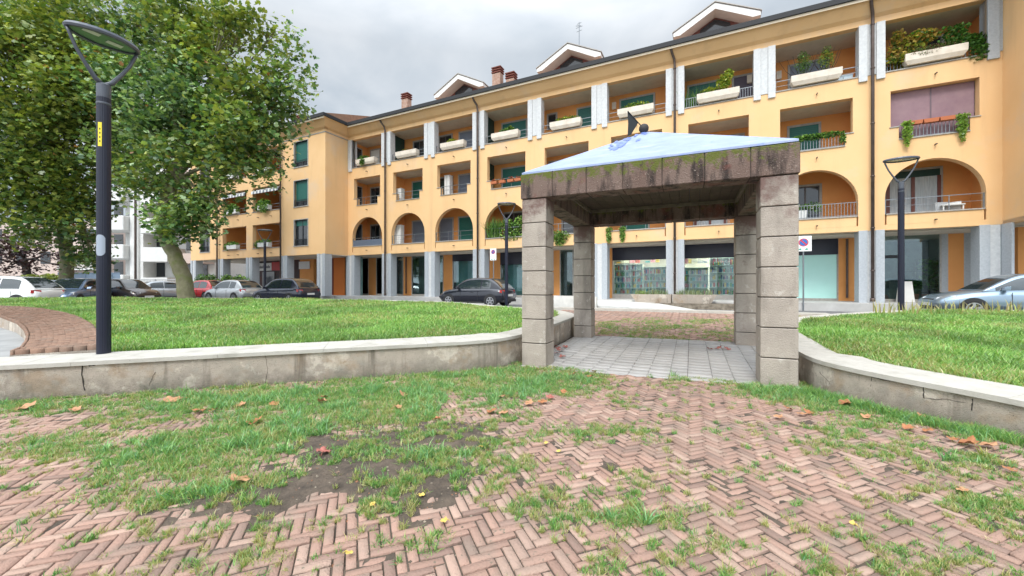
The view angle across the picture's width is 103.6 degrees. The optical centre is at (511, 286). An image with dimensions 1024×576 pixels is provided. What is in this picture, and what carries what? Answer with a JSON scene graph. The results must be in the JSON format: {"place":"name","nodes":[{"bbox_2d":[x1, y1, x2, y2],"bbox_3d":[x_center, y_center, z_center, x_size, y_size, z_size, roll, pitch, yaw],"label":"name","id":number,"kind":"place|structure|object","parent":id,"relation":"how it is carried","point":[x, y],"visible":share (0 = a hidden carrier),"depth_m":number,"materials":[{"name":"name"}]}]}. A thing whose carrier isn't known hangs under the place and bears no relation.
{"place":"outdoors","nodes":[
{"label":"outdoors","id":0,"kind":"place"},
{"bbox_2d":[0,327,23,356],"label":"pavement","id":1,"kind":"structure","parent":0,"point":[10,340],"depth_m":7.56,"materials":[{"name":"concrete"}]},
{"bbox_2d":[0,0,829,220],"label":"sky","id":2,"kind":"structure","parent":0,"point":[371,53],"materials":[{"name":"grey"}]},
{"bbox_2d":[0,310,1023,575],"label":"brick paving","id":3,"kind":"structure","parent":0,"point":[30,556],"depth_m":2.72,"materials":[{"name":"brick"}]},
{"bbox_2d":[0,315,1023,575],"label":"paving grass","id":4,"kind":"structure","parent":3,"relation":"on","point":[960,496],"depth_m":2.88,"materials":[{"name":"plant"}]},
{"bbox_2d":[0,365,1023,575],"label":"loose soil","id":5,"kind":"structure","parent":3,"relation":"on","point":[290,494],"depth_m":2.92,"materials":[{"name":"soil"}]},
{"bbox_2d":[10,380,1014,575],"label":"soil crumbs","id":6,"kind":"object","parent":3,"relation":"on","point":[217,509],"visible":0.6,"depth_m":3.02,"materials":[{"name":"soil"}]},
{"bbox_2d":[267,364,1023,448],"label":"edge grass","id":7,"kind":"structure","parent":3,"relation":"on","point":[805,391],"depth_m":4.66,"materials":[{"name":"plant"}]},
{"bbox_2d":[958,435,979,446],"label":"fallen leaf","id":8,"kind":"object","parent":3,"relation":"on","point":[971,439],"visible":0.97,"depth_m":3.58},
{"bbox_2d":[320,295,922,311],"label":"arcade floor","id":9,"kind":"structure","parent":0,"point":[849,306],"depth_m":18.02,"materials":[{"name":"stone"}]},
{"bbox_2d":[193,274,216,281],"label":"bush","id":10,"kind":"object","parent":9,"relation":"on","point":[210,277],"visible":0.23,"depth_m":34.38,"materials":[{"name":"green plant"}]},
{"bbox_2d":[217,274,248,280],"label":"bush","id":11,"kind":"object","parent":9,"relation":"on","point":[226,277],"visible":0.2,"depth_m":33.36,"materials":[{"name":"green plant"}]},
{"bbox_2d":[190,0,1023,302],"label":"apartment building","id":12,"kind":"structure","parent":9,"relation":"on","point":[334,216],"depth_m":21.34,"materials":[{"name":"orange paint"}]},
{"bbox_2d":[224,241,239,250],"bbox_3d":[-24.381,-3.535,35.042,1.930,0.819,0.517,0,0,26],"label":"flower box","id":13,"kind":"object","parent":12,"relation":"on","point":[232,245],"visible":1,"depth_m":34.86,"materials":[{"name":"white paint"}]},
{"bbox_2d":[254,239,271,248],"bbox_3d":[-20.445,-3.519,33.095,2.023,0.837,0.483,0,0,26],"label":"flower box","id":14,"kind":"object","parent":12,"relation":"on","point":[258,244],"visible":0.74,"depth_m":32.95,"materials":[{"name":"white paint"}]},
{"bbox_2d":[255,198,271,212],"bbox_3d":[-20.465,-6.619,33.065,1.983,1.256,0.553,0,0,26],"label":"flower box","id":15,"kind":"object","parent":12,"relation":"on","point":[264,205],"visible":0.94,"depth_m":32.83,"materials":[{"name":"white paint"}]},
{"bbox_2d":[262,272,274,286],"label":"shop window","id":16,"kind":"structure","parent":12,"relation":"in","point":[270,276],"depth_m":37.66,"materials":[{"name":"grey glass"}]},
{"bbox_2d":[355,156,377,165],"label":"balcony planter","id":17,"kind":"object","parent":12,"relation":"on","point":[371,160],"visible":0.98,"depth_m":30.62,"materials":[{"name":"beige concrete"}]},
{"bbox_2d":[370,186,379,203],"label":"window","id":18,"kind":"structure","parent":12,"relation":"in","point":[374,191],"depth_m":32.98,"materials":[{"name":"glass"}]},
{"bbox_2d":[370,148,380,162],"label":"window","id":19,"kind":"structure","parent":12,"relation":"in","point":[374,152],"depth_m":32.83,"materials":[{"name":"glass"}]},
{"bbox_2d":[370,224,380,238],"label":"window","id":20,"kind":"structure","parent":12,"relation":"in","point":[375,229],"depth_m":32.89,"materials":[{"name":"glass"}]},
{"bbox_2d":[394,225,404,243],"bbox_3d":[-8.598,-3.685,30.453,0.830,1.890,0.430,0,0,26],"label":"balcony cabinet","id":21,"kind":"object","parent":12,"relation":"on","point":[399,229],"visible":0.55,"depth_m":30.23,"materials":[{"name":"metal"}]},
{"bbox_2d":[395,148,419,158],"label":"balcony planter","id":22,"kind":"object","parent":12,"relation":"on","point":[409,153],"visible":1,"depth_m":28.95,"materials":[{"name":"beige concrete"}]},
{"bbox_2d":[412,180,422,198],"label":"window","id":23,"kind":"structure","parent":12,"relation":"in","point":[416,185],"depth_m":31.00,"materials":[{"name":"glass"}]},
{"bbox_2d":[413,139,423,155],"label":"window","id":24,"kind":"structure","parent":12,"relation":"in","point":[419,144],"depth_m":30.89,"materials":[{"name":"glass"}]},
{"bbox_2d":[412,220,424,242],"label":"window","id":25,"kind":"structure","parent":12,"relation":"in","point":[417,225],"depth_m":30.96,"materials":[{"name":"glass"}]},
{"bbox_2d":[439,133,452,151],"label":"window","id":26,"kind":"structure","parent":12,"relation":"in","point":[443,138],"depth_m":29.89,"materials":[{"name":"glass"}]},
{"bbox_2d":[439,217,453,240],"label":"window","id":27,"kind":"structure","parent":12,"relation":"in","point":[446,225],"depth_m":29.79,"materials":[{"name":"glass"}]},
{"bbox_2d":[444,175,452,194],"bbox_3d":[-4.519,-6.885,28.663,0.480,1.990,0.430,0,0,26],"label":"balcony cabinet","id":28,"kind":"object","parent":12,"relation":"on","point":[448,181],"visible":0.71,"depth_m":28.50,"materials":[{"name":"white paint"}]},
{"bbox_2d":[440,139,466,150],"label":"balcony planter","id":29,"kind":"object","parent":12,"relation":"on","point":[453,145],"visible":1,"depth_m":27.16,"materials":[{"name":"beige concrete"}]},
{"bbox_2d":[458,173,470,192],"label":"window","id":30,"kind":"structure","parent":12,"relation":"in","point":[463,179],"depth_m":29.13,"materials":[{"name":"glass"}]},
{"bbox_2d":[459,129,471,146],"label":"window","id":31,"kind":"structure","parent":12,"relation":"in","point":[466,135],"depth_m":28.99,"materials":[{"name":"glass"}]},
{"bbox_2d":[458,216,472,239],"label":"window","id":32,"kind":"structure","parent":12,"relation":"in","point":[464,222],"depth_m":29.07,"materials":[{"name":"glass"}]},
{"bbox_2d":[480,216,522,240],"bbox_3d":[-0.535,-3.774,25.989,3.437,1.794,2.055,0,0,26],"label":"balcony greenery","id":33,"kind":"object","parent":12,"relation":"on","point":[492,232],"visible":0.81,"depth_m":25.79,"materials":[{"name":"green plant"}]},
{"bbox_2d":[491,129,520,141],"bbox_3d":[-0.404,-9.580,25.588,1.900,0.440,0.410,0,0,26],"label":"balcony planter","id":34,"kind":"object","parent":12,"relation":"on","point":[506,135],"visible":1,"depth_m":25.43,"materials":[{"name":"beige concrete"}]},
{"bbox_2d":[503,211,521,236],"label":"window","id":35,"kind":"structure","parent":12,"relation":"in","point":[514,214],"depth_m":27.34,"materials":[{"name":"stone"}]},
{"bbox_2d":[501,165,524,186],"bbox_3d":[0.151,-7.025,27.332,1.950,2.250,0.050,0,0,26],"label":"window","id":36,"kind":"structure","parent":12,"relation":"in","point":[514,171],"depth_m":27.39,"materials":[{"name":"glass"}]},
{"bbox_2d":[501,118,526,137],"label":"window","id":37,"kind":"structure","parent":12,"relation":"in","point":[521,124],"depth_m":27.15,"materials":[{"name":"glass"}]},
{"bbox_2d":[547,112,557,129],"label":"window","id":38,"kind":"structure","parent":12,"relation":"in","point":[551,117],"depth_m":26.16,"materials":[{"name":"glass"}]},
{"bbox_2d":[554,230,570,245],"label":"trailing plant","id":39,"kind":"object","parent":12,"relation":"hanging from","point":[558,241],"visible":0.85,"depth_m":23.92,"materials":[{"name":"green plant"}]},
{"bbox_2d":[550,117,581,131],"bbox_3d":[3.182,-9.580,23.818,1.900,0.440,0.410,0,0,26],"label":"balcony planter","id":40,"kind":"object","parent":12,"relation":"on","point":[566,124],"visible":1,"depth_m":23.66,"materials":[{"name":"plastic"}]},
{"bbox_2d":[561,220,573,232],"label":"window","id":41,"kind":"structure","parent":12,"relation":"in","point":[567,227],"depth_m":25.68,"materials":[{"name":"glass"}]},
{"bbox_2d":[576,105,590,125],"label":"window","id":42,"kind":"structure","parent":12,"relation":"in","point":[583,112],"depth_m":25.14,"materials":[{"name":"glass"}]},
{"bbox_2d":[617,103,653,118],"bbox_3d":[6.769,-9.580,22.047,1.900,0.440,0.410,0,0,26],"label":"balcony planter","id":43,"kind":"object","parent":12,"relation":"on","point":[641,110],"visible":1,"depth_m":21.88,"materials":[{"name":"plastic"}]},
{"bbox_2d":[619,92,654,119],"bbox_3d":[7.370,-10.050,23.770,2.040,2.400,0.050,0,0,26],"label":"window","id":44,"kind":"structure","parent":12,"relation":"in","point":[650,97],"depth_m":23.70,"materials":[{"name":"wood"}]},
{"bbox_2d":[685,80,713,107],"bbox_3d":[9.770,-9.803,21.391,2.966,1.907,2.064,0,0,26],"label":"tall grass plant","id":45,"kind":"object","parent":12,"relation":"on","point":[688,103],"depth_m":21.17,"materials":[{"name":"green plant"}]},
{"bbox_2d":[687,80,718,104],"bbox_3d":[10.532,-10.050,22.208,1.600,2.400,0.050,0,0,26],"label":"window","id":46,"kind":"structure","parent":12,"relation":"in","point":[691,89],"depth_m":22.28,"materials":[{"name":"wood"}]},
{"bbox_2d":[693,219,727,225],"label":"window","id":47,"kind":"structure","parent":12,"relation":"in","point":[699,222],"depth_m":22.02,"materials":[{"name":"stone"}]},
{"bbox_2d":[697,86,739,104],"bbox_3d":[10.356,-9.580,20.276,1.900,0.440,0.410,0,0,26],"label":"balcony planter","id":48,"kind":"object","parent":12,"relation":"on","point":[718,95],"visible":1,"depth_m":20.14,"materials":[{"name":"beige concrete"}]},
{"bbox_2d":[700,68,733,93],"bbox_3d":[10.332,-10.293,20.310,1.568,1.186,0.466,0,0,26],"label":"yellow shrub","id":49,"kind":"object","parent":48,"relation":"in","point":[724,81],"visible":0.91,"depth_m":20.12,"materials":[{"name":"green plant"}]},
{"bbox_2d":[732,72,752,97],"bbox_3d":[12.267,-10.050,21.351,1.070,2.400,0.050,0,0,26],"label":"window","id":50,"kind":"structure","parent":12,"relation":"in","point":[739,80],"depth_m":21.35,"materials":[{"name":"glass"}]},
{"bbox_2d":[787,121,820,149],"bbox_3d":[14.626,-7.025,20.187,1.400,2.250,0.050,0,0,26],"label":"window","id":51,"kind":"structure","parent":12,"relation":"in","point":[808,128],"depth_m":20.14,"materials":[{"name":"wood"}]},
{"bbox_2d":[788,58,829,88],"bbox_3d":[14.787,-10.050,20.107,1.700,2.400,0.050,0,0,26],"label":"window","id":52,"kind":"structure","parent":12,"relation":"in","point":[791,66],"depth_m":20.14,"materials":[{"name":"glass"}]},
{"bbox_2d":[797,201,821,218],"bbox_3d":[13.557,-3.600,19.128,1.961,0.800,0.455,0,0,26],"label":"flower box","id":53,"kind":"object","parent":12,"relation":"on","point":[818,204],"visible":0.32,"depth_m":18.91,"materials":[{"name":"white plastic"}]},
{"bbox_2d":[798,183,821,218],"bbox_3d":[14.679,-3.900,20.161,1.350,2.400,0.050,0,0,26],"label":"window","id":54,"kind":"structure","parent":12,"relation":"in","point":[808,193],"depth_m":20.06,"materials":[{"name":"glass"}]},
{"bbox_2d":[790,66,842,87],"bbox_3d":[13.943,-9.580,18.505,1.900,0.440,0.410,0,0,26],"label":"balcony planter","id":55,"kind":"object","parent":12,"relation":"on","point":[817,77],"visible":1,"depth_m":18.38,"materials":[{"name":"beige concrete"}]},
{"bbox_2d":[779,51,818,75],"bbox_3d":[13.358,-10.349,18.799,1.513,1.254,0.427,0,0,26],"label":"upright shrub","id":56,"kind":"object","parent":55,"relation":"on","point":[804,61],"visible":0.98,"depth_m":18.71,"materials":[{"name":"green plant"}]},
{"bbox_2d":[811,45,840,70],"bbox_3d":[14.303,-10.347,18.339,1.152,1.245,0.403,0,0,26],"label":"upright shrub","id":57,"kind":"object","parent":55,"relation":"on","point":[828,53],"visible":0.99,"depth_m":18.32,"materials":[{"name":"green plant"}]},
{"bbox_2d":[794,130,846,143],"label":"ivy","id":58,"kind":"object","parent":12,"relation":"attached to","point":[813,137],"visible":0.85,"depth_m":18.39,"materials":[{"name":"green plant"}]},
{"bbox_2d":[900,120,914,146],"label":"hanging plant","id":59,"kind":"object","parent":12,"relation":"hanging from","point":[907,126],"visible":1,"depth_m":17.00,"materials":[{"name":"green plant"}]},
{"bbox_2d":[886,27,941,70],"bbox_3d":[16.967,-10.048,17.321,2.262,2.312,0.999,0,0,26],"label":"autumn shrub","id":60,"kind":"object","parent":12,"relation":"on","point":[919,39],"visible":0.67,"depth_m":17.25,"materials":[{"name":"green plant"}]},
{"bbox_2d":[885,166,942,213],"bbox_3d":[18.283,-4.040,18.368,2.000,2.680,0.075,0,0,26],"label":"window","id":61,"kind":"structure","parent":12,"relation":"in","point":[925,182],"depth_m":18.28,"materials":[{"name":"glass"}]},
{"bbox_2d":[902,42,968,67],"bbox_3d":[17.530,-9.580,16.735,1.900,0.440,0.410,0,0,26],"label":"balcony planter","id":62,"kind":"object","parent":12,"relation":"on","point":[951,52],"visible":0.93,"depth_m":16.60,"materials":[{"name":"beige concrete"}]},
{"bbox_2d":[905,40,966,54],"bbox_3d":[17.509,-9.849,16.695,1.961,0.505,0.468,0,0,26],"label":"heather","id":63,"kind":"object","parent":62,"relation":"in","point":[933,47],"visible":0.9,"depth_m":16.67,"materials":[{"name":"green plant"}]},
{"bbox_2d":[937,22,989,61],"bbox_3d":[18.526,-9.964,16.533,0.731,1.874,1.489,0,0,-41],"label":"climbing shrub","id":64,"kind":"object","parent":62,"relation":"in","point":[976,41],"visible":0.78,"depth_m":16.37,"materials":[{"name":"green plant"}]},
{"bbox_2d":[954,112,970,141],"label":"hanging plant","id":65,"kind":"object","parent":12,"relation":"hanging from","point":[962,124],"visible":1,"depth_m":16.26,"materials":[{"name":"green plant"}]},
{"bbox_2d":[896,281,914,301],"bbox_3d":[18.147,0.235,18.588,0.480,0.950,0.460,0,0,15],"label":"sandwich board","id":66,"kind":"object","parent":9,"relation":"on","point":[909,294],"visible":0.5,"depth_m":18.45,"materials":[{"name":"white paint"}]},
{"bbox_2d":[908,279,924,298],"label":"pot plant","id":67,"kind":"object","parent":9,"relation":"on","point":[915,282],"visible":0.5,"depth_m":19.13,"materials":[{"name":"green plant"}]},
{"bbox_2d":[916,258,938,296],"bbox_3d":[19.702,-0.343,19.063,0.806,2.105,0.545,0,0,26],"label":"pot plant","id":68,"kind":"object","parent":9,"relation":"on","point":[928,267],"visible":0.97,"depth_m":19.02,"materials":[{"name":"green plant"}]},
{"bbox_2d":[929,260,938,292],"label":"pot plant","id":69,"kind":"object","parent":9,"relation":"on","point":[937,277],"visible":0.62,"depth_m":18.89,"materials":[{"name":"green plant"}]},
{"bbox_2d":[597,300,693,309],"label":"ramp","id":70,"kind":"structure","parent":0,"point":[621,304],"depth_m":19.06,"materials":[{"name":"concrete"}]},
{"bbox_2d":[658,303,733,309],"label":"planting kerb","id":71,"kind":"structure","parent":70,"relation":"on","point":[720,306],"depth_m":18.72,"materials":[{"name":"concrete"}]},
{"bbox_2d":[631,294,671,302],"bbox_3d":[7.017,0.590,20.291,1.900,0.420,0.720,0,0,26],"label":"concrete planter","id":72,"kind":"object","parent":71,"relation":"on","point":[658,298],"visible":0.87,"depth_m":19.94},
{"bbox_2d":[634,288,667,293],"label":"spiky plant","id":73,"kind":"object","parent":72,"relation":"in","point":[647,292],"visible":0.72,"depth_m":20.19,"materials":[{"name":"green plant"}]},
{"bbox_2d":[672,294,716,303],"bbox_3d":[8.797,0.590,19.412,1.930,0.420,0.720,0,0,26],"label":"concrete planter","id":74,"kind":"object","parent":71,"relation":"on","point":[699,299],"visible":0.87,"depth_m":19.14,"materials":[{"name":"concrete"}]},
{"bbox_2d":[674,288,714,294],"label":"spiky plant","id":75,"kind":"object","parent":74,"relation":"in","point":[681,291],"visible":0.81,"depth_m":19.38,"materials":[{"name":"green plant"}]},
{"bbox_2d":[511,336,801,385],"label":"plaza ground","id":76,"kind":"structure","parent":0,"point":[670,370],"depth_m":8.03,"materials":[{"name":"stone"}]},
{"bbox_2d":[0,297,573,401],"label":"planter wall","id":77,"kind":"structure","parent":76,"relation":"on","point":[58,375],"depth_m":6.07,"materials":[{"name":"concrete"}]},
{"bbox_2d":[62,20,140,353],"bbox_3d":[-6.030,-1.285,5.950,0.566,4.870,0.785,0,0,0],"label":"street lamp","id":78,"kind":"object","parent":77,"relation":"on","point":[101,37],"visible":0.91,"depth_m":5.89,"materials":[{"name":"metal"}]},
{"bbox_2d":[521,111,799,386],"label":"stone pavilion","id":79,"kind":"structure","parent":76,"relation":"on","point":[749,185],"depth_m":7.08,"materials":[{"name":"stone"}]},
{"bbox_2d":[797,310,1023,435],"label":"planter wall","id":80,"kind":"structure","parent":76,"relation":"on","point":[964,399],"depth_m":4.54,"materials":[{"name":"concrete"}]},
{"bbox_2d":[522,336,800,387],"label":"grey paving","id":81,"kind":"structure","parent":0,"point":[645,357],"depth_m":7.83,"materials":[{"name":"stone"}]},
{"bbox_2d":[473,303,851,315],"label":"road","id":82,"kind":"structure","parent":0,"point":[520,305],"depth_m":17.17,"materials":[{"name":"asphalt"}]},
{"bbox_2d":[0,227,49,274],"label":"purple plum tree","id":83,"kind":"object","parent":82,"relation":"on","point":[12,255],"visible":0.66,"depth_m":32.93,"materials":[{"name":"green plant"}]},
{"bbox_2d":[0,276,65,297],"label":"parked car","id":84,"kind":"object","parent":82,"relation":"on","point":[16,286],"visible":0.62,"depth_m":19.49,"materials":[{"name":"white paint"}]},
{"bbox_2d":[20,273,58,279],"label":"hedge","id":85,"kind":"object","parent":82,"relation":"on","point":[53,276],"visible":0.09,"depth_m":28.84,"materials":[{"name":"green plant"}]},
{"bbox_2d":[0,225,85,275],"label":"purple plum tree","id":86,"kind":"object","parent":82,"relation":"on","point":[26,260],"visible":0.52,"depth_m":32.86,"materials":[{"name":"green plant"}]},
{"bbox_2d":[54,278,112,296],"bbox_3d":[-24.331,0.292,22.501,2.070,1.535,4.525,0,0,-20],"label":"parked car","id":87,"kind":"object","parent":82,"relation":"on","point":[79,287],"visible":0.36,"depth_m":21.88,"materials":[{"name":"blue paint"}]},
{"bbox_2d":[0,0,172,278],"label":"plane tree","id":88,"kind":"object","parent":82,"relation":"on","point":[42,71],"visible":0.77,"depth_m":21.18,"materials":[{"name":"green plant"}]},
{"bbox_2d":[58,272,119,278],"bbox_3d":[-37.789,0.005,36.000,5.532,2.550,0.240,0,0,0],"label":"fence","id":89,"kind":"object","parent":82,"relation":"on","point":[93,275],"visible":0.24,"depth_m":35.99,"materials":[{"name":"metal"}]},
{"bbox_2d":[111,279,160,296],"bbox_3d":[-23.899,0.283,25.000,3.620,1.555,1.898,0,0,13],"label":"parked car","id":90,"kind":"object","parent":82,"relation":"on","point":[128,287],"visible":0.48,"depth_m":24.38,"materials":[{"name":"brown paint"}]},
{"bbox_2d":[144,281,176,296],"bbox_3d":[-26.640,0.308,30.999,2.070,1.505,4.625,0,0,32],"label":"parked car","id":91,"kind":"object","parent":82,"relation":"on","point":[166,288],"visible":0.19,"depth_m":30.30,"materials":[{"name":"silver metal"}]},
{"bbox_2d":[67,0,322,298],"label":"plane tree","id":92,"kind":"object","parent":82,"relation":"on","point":[209,124],"visible":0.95,"depth_m":17.58,"materials":[{"name":"green plant"}]},
{"bbox_2d":[193,280,221,297],"bbox_3d":[-24.212,0.273,31.805,4.022,1.575,1.978,0,0,21],"label":"parked car","id":93,"kind":"object","parent":82,"relation":"on","point":[201,287],"visible":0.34,"depth_m":30.84,"materials":[{"name":"red paint"}]},
{"bbox_2d":[204,280,262,297],"bbox_3d":[-19.363,0.292,28.073,4.223,1.535,2.024,0,0,23],"label":"parked car","id":94,"kind":"object","parent":82,"relation":"on","point":[235,288],"visible":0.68,"depth_m":27.16,"materials":[{"name":"silver metal"}]},
{"bbox_2d":[257,229,272,286],"bbox_3d":[-17.180,-1.375,28.000,0.955,5.210,0.588,0,0,0],"label":"street lamp","id":95,"kind":"object","parent":82,"relation":"on","point":[264,263],"visible":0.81,"depth_m":27.95,"materials":[{"name":"metal"}]},
{"bbox_2d":[252,278,320,298],"bbox_3d":[-14.341,0.263,25.594,4.324,1.595,2.070,0,0,23],"label":"parked car","id":96,"kind":"object","parent":82,"relation":"on","point":[299,288],"visible":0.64,"depth_m":24.73,"materials":[{"name":"blue paint"}]},
{"bbox_2d":[439,278,515,305],"bbox_3d":[-1.890,0.292,21.900,4.072,1.535,1.955,0,0,26],"label":"parked car","id":97,"kind":"object","parent":82,"relation":"on","point":[488,291],"visible":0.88,"depth_m":21.04,"materials":[{"name":"black paint"}]},
{"bbox_2d":[497,202,515,305],"bbox_3d":[-0.269,-1.450,19.800,0.924,5.360,0.557,0,0,0],"label":"street lamp","id":98,"kind":"object","parent":82,"relation":"on","point":[506,251],"visible":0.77,"depth_m":19.74,"materials":[{"name":"metal"}]},
{"bbox_2d":[554,295,596,307],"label":"ramp wall","id":99,"kind":"structure","parent":82,"relation":"on","point":[563,301],"depth_m":19.64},
{"bbox_2d":[554,307,827,315],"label":"kerb","id":100,"kind":"structure","parent":82,"relation":"on","point":[671,310],"depth_m":16.74,"materials":[{"name":"concrete"}]},
{"bbox_2d":[799,235,811,310],"bbox_3d":[12.797,-0.585,17.690,0.580,3.330,0.086,0,0,26],"label":"no parking sign","id":101,"kind":"object","parent":82,"relation":"on","point":[805,243],"visible":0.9,"depth_m":17.68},
{"bbox_2d":[917,273,1023,309],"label":"parked car","id":102,"kind":"object","parent":82,"relation":"on","point":[1003,289],"visible":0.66,"depth_m":13.36,"materials":[{"name":"silver metal"}]},
{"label":"lawn ground","id":103,"kind":"structure","parent":0,"visible":0},
{"bbox_2d":[0,305,95,356],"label":"brick pavement","id":104,"kind":"structure","parent":103,"relation":"on","point":[42,331],"depth_m":7.68,"materials":[{"name":"brick"}]},
{"bbox_2d":[0,296,562,351],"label":"lawn grass","id":105,"kind":"structure","parent":103,"relation":"on","point":[147,323],"depth_m":10.00,"materials":[{"name":"plant"}]},
{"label":"lawn ground","id":106,"kind":"structure","parent":0,"visible":0},
{"bbox_2d":[883,156,919,309],"bbox_3d":[12.559,-1.480,13.000,0.861,5.360,0.613,0,0,0],"label":"street lamp","id":107,"kind":"object","parent":106,"relation":"on","point":[901,243],"visible":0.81,"depth_m":12.94,"materials":[{"name":"grey metal"}]},
{"bbox_2d":[797,308,1023,386],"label":"lawn grass","id":108,"kind":"structure","parent":106,"relation":"on","point":[986,345],"depth_m":6.94,"materials":[{"name":"plant"}]},
{"bbox_2d":[873,299,1023,314],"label":"seeding grass","id":109,"kind":"structure","parent":106,"relation":"on","point":[1008,307],"depth_m":12.04,"materials":[{"name":"plant"}]},
{"label":"ground","id":110,"kind":"structure","parent":0,"visible":0},
{"bbox_2d":[0,221,125,275],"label":"pink building","id":111,"kind":"structure","parent":110,"relation":"on","point":[51,268],"depth_m":50.00,"materials":[{"name":"paint"}]},
{"bbox_2d":[94,138,245,281],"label":"white apartment building","id":112,"kind":"structure","parent":110,"relation":"on","point":[140,255],"depth_m":44.80,"materials":[{"name":"paint"}]},
{"bbox_2d":[156,263,164,276],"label":"window","id":113,"kind":"structure","parent":112,"relation":"in","point":[160,267],"depth_m":46.43,"materials":[{"name":"grey glass"}]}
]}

